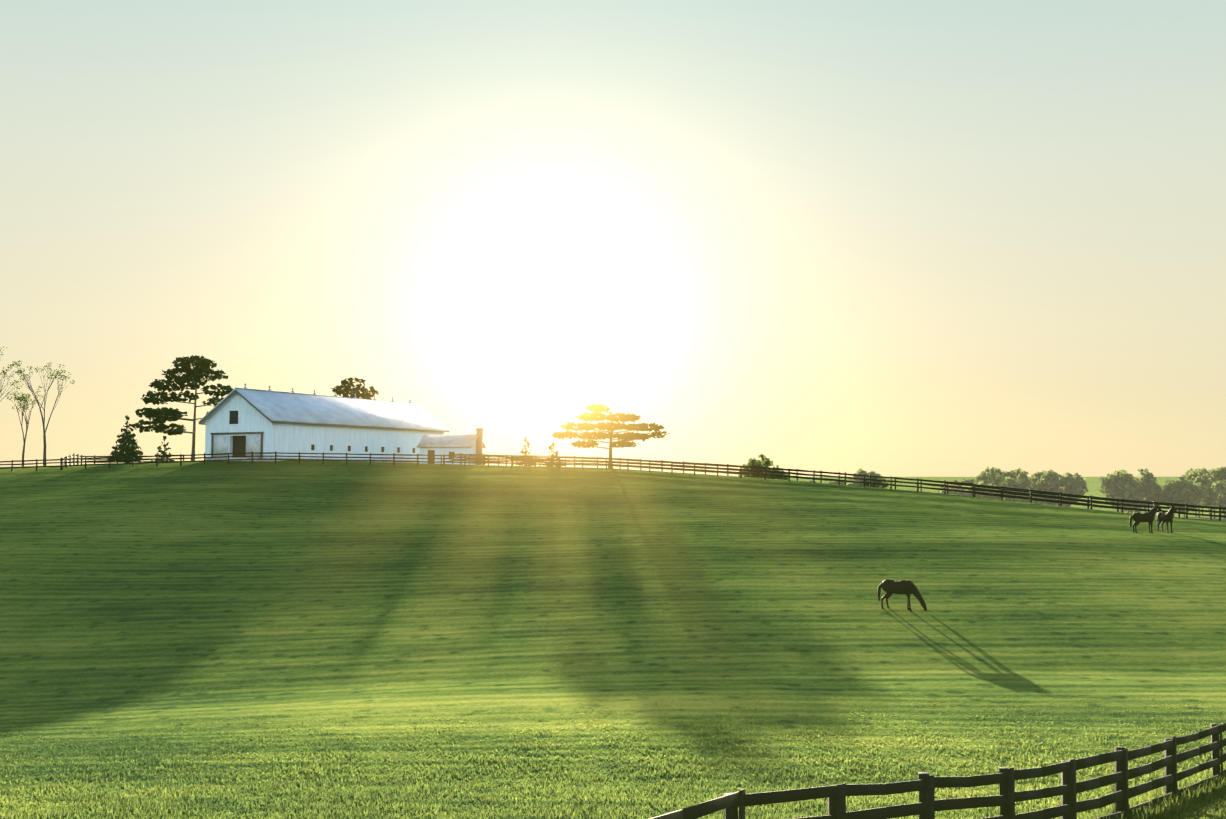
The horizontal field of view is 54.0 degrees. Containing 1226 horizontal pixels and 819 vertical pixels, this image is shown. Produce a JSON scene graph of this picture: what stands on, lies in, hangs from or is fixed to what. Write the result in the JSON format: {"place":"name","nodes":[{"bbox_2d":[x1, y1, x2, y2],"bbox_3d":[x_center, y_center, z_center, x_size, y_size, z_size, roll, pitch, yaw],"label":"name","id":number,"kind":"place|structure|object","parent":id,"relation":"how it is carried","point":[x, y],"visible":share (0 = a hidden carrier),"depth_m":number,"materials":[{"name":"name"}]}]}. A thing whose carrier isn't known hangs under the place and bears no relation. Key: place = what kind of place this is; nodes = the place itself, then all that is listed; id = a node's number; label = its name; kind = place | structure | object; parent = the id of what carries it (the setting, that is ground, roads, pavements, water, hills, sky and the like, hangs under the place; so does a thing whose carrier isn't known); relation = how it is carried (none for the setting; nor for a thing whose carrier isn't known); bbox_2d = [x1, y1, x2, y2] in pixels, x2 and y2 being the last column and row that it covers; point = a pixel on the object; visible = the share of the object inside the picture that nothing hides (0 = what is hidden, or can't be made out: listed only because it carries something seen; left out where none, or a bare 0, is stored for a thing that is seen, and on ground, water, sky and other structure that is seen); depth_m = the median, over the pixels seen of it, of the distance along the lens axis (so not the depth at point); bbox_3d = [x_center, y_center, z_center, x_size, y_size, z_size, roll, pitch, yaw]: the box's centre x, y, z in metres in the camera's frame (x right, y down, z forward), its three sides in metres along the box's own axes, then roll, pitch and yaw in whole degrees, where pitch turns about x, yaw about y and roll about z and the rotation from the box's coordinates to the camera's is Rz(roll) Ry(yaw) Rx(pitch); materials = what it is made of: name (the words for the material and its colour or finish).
{"place":"outdoors","nodes":[
{"label":"outdoors","id":0,"kind":"place"},
{"bbox_2d":[476,428,482,464],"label":"chimney","id":1,"kind":"object","parent":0,"point":[479,442],"visible":0.82,"depth_m":150.39,"materials":[{"name":"brown brick"}]},
{"bbox_2d":[0,460,1225,818],"bbox_3d":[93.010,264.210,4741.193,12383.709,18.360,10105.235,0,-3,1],"label":"ground","id":2,"kind":"structure","parent":0,"point":[246,588],"depth_m":64.35,"materials":[{"name":"green plant"}]},
{"bbox_2d":[0,349,18,400],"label":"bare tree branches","id":3,"kind":"object","parent":2,"relation":"on","point":[1,385],"visible":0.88,"depth_m":148.32,"materials":[{"name":"plant"}]},
{"bbox_2d":[0,347,22,388],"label":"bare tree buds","id":4,"kind":"object","parent":3,"relation":"attached to","point":[3,371],"visible":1,"depth_m":149.15,"materials":[{"name":"green plant"}]},
{"bbox_2d":[12,389,41,465],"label":"bare tree branches","id":5,"kind":"object","parent":2,"relation":"on","point":[26,421],"visible":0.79,"depth_m":158.48,"materials":[{"name":"plant"}]},
{"bbox_2d":[7,385,43,409],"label":"tree leaves","id":6,"kind":"object","parent":5,"relation":"attached to","point":[22,398],"visible":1,"depth_m":157.68,"materials":[{"name":"green plant"}]},
{"bbox_2d":[16,364,70,465],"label":"bare tree branches","id":7,"kind":"object","parent":2,"relation":"on","point":[44,431],"visible":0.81,"depth_m":152.96,"materials":[{"name":"plant"}]},
{"bbox_2d":[10,360,74,389],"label":"tree leaves","id":8,"kind":"object","parent":7,"relation":"attached to","point":[52,374],"visible":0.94,"depth_m":154.19,"materials":[{"name":"green plant"}]},
{"bbox_2d":[107,415,144,462],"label":"spruce","id":9,"kind":"object","parent":2,"relation":"on","point":[132,446],"depth_m":139.71,"materials":[{"name":"green plant"}]},
{"bbox_2d":[151,436,174,461],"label":"spruce","id":10,"kind":"object","parent":2,"relation":"on","point":[159,448],"depth_m":145.82,"materials":[{"name":"green plant"}]},
{"bbox_2d":[132,355,232,460],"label":"tall pine","id":11,"kind":"object","parent":2,"relation":"on","point":[202,367],"depth_m":150.02,"materials":[{"name":"green plant"}]},
{"bbox_2d":[205,458,419,462],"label":"barn foundation","id":12,"kind":"object","parent":2,"relation":"on","point":[302,458],"visible":0.1,"depth_m":138.64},
{"bbox_2d":[205,392,443,459],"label":"barn walls","id":13,"kind":"structure","parent":2,"relation":"on","point":[288,438],"depth_m":140.19,"materials":[{"name":"white wood"}]},
{"bbox_2d":[229,410,238,424],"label":"window frame","id":14,"kind":"object","parent":13,"relation":"attached to","point":[238,416],"visible":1,"depth_m":137.29,"materials":[{"name":"wood"}]},
{"bbox_2d":[229,411,237,423],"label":"window","id":15,"kind":"structure","parent":14,"relation":"in","point":[233,417],"depth_m":137.47,"materials":[{"name":"black glass"}]},
{"bbox_2d":[211,432,263,457],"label":"door frame","id":16,"kind":"object","parent":13,"relation":"attached to","point":[213,434],"visible":0.98,"depth_m":136.76,"materials":[{"name":"grey wood"}]},
{"bbox_2d":[213,435,260,456],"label":"barn doors","id":17,"kind":"structure","parent":16,"relation":"in","point":[220,443],"depth_m":137.55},
{"bbox_2d":[229,435,415,458],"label":"barn trim","id":18,"kind":"structure","parent":13,"relation":"attached to","point":[332,444],"depth_m":146.87,"materials":[{"name":"grey wood"}]},
{"bbox_2d":[232,436,414,457],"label":"barn openings","id":19,"kind":"object","parent":13,"relation":"in","point":[239,444],"visible":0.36,"depth_m":137.79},
{"bbox_2d":[199,388,449,430],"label":"barn roof","id":20,"kind":"structure","parent":13,"relation":"on","point":[280,406],"depth_m":148.29,"materials":[{"name":"grey metal"}]},
{"bbox_2d":[199,390,449,432],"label":"roof trim","id":21,"kind":"structure","parent":20,"relation":"attached to","point":[200,423],"depth_m":139.41,"materials":[{"name":"grey wood"}]},
{"bbox_2d":[244,383,410,402],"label":"lightning rods","id":22,"kind":"object","parent":20,"relation":"attached to","point":[314,393],"visible":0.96,"depth_m":149.06,"materials":[{"name":"grey metal"}]},
{"bbox_2d":[331,377,378,399],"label":"tree","id":23,"kind":"object","parent":2,"relation":"on","point":[346,385],"depth_m":185.71,"materials":[{"name":"green plant"}]},
{"bbox_2d":[420,442,475,464],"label":"shed walls","id":24,"kind":"structure","parent":2,"relation":"on","point":[457,450],"depth_m":149.39,"materials":[{"name":"white wood"}]},
{"bbox_2d":[428,450,454,463],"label":"shed openings","id":25,"kind":"object","parent":24,"relation":"in","point":[431,452],"visible":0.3,"depth_m":149.86,"materials":[{"name":"brown wood"}]},
{"bbox_2d":[417,434,485,447],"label":"shed roof","id":26,"kind":"structure","parent":24,"relation":"on","point":[459,440],"depth_m":150.24,"materials":[{"name":"grey metal"}]},
{"bbox_2d":[515,437,534,465],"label":"spruce","id":27,"kind":"object","parent":2,"relation":"on","point":[525,452],"depth_m":139.12,"materials":[{"name":"plant"}]},
{"bbox_2d":[543,443,561,466],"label":"spruce","id":28,"kind":"object","parent":2,"relation":"on","point":[555,453],"depth_m":140.11,"materials":[{"name":"plant"}]},
{"bbox_2d":[552,404,669,467],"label":"broad pine","id":29,"kind":"object","parent":2,"relation":"on","point":[597,409],"depth_m":137.51,"materials":[{"name":"plant"}]},
{"bbox_2d":[877,579,926,610],"bbox_3d":[15.190,9.770,63.275,2.640,1.630,0.716,-2,-4,29],"label":"horse","id":30,"kind":"object","parent":2,"relation":"on","point":[890,587],"visible":1,"depth_m":63.14},
{"bbox_2d":[649,723,1225,818],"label":"fence","id":31,"kind":"object","parent":2,"relation":"on","point":[925,784],"visible":0.98,"depth_m":20.64,"materials":[{"name":"brown wood"}]},
{"bbox_2d":[738,454,1225,520],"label":"trees","id":32,"kind":"object","parent":2,"relation":"on","point":[1210,487],"depth_m":386.02,"materials":[{"name":"green plant"}]},
{"bbox_2d":[1129,505,1162,532],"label":"horse","id":33,"kind":"object","parent":2,"relation":"on","point":[1139,517],"visible":0.96,"depth_m":90.79},
{"bbox_2d":[1157,505,1176,532],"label":"horse","id":34,"kind":"object","parent":2,"relation":"on","point":[1166,517],"visible":0.96,"depth_m":91.89},
{"bbox_2d":[0,451,1225,520],"bbox_3d":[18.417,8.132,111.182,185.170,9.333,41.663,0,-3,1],"label":"fence","id":35,"kind":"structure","parent":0,"point":[649,468],"depth_m":129.85,"materials":[{"name":"brown wood"}]},
{"bbox_2d":[0,0,1225,476],"label":"sky","id":36,"kind":"structure","parent":0,"point":[847,210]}
]}

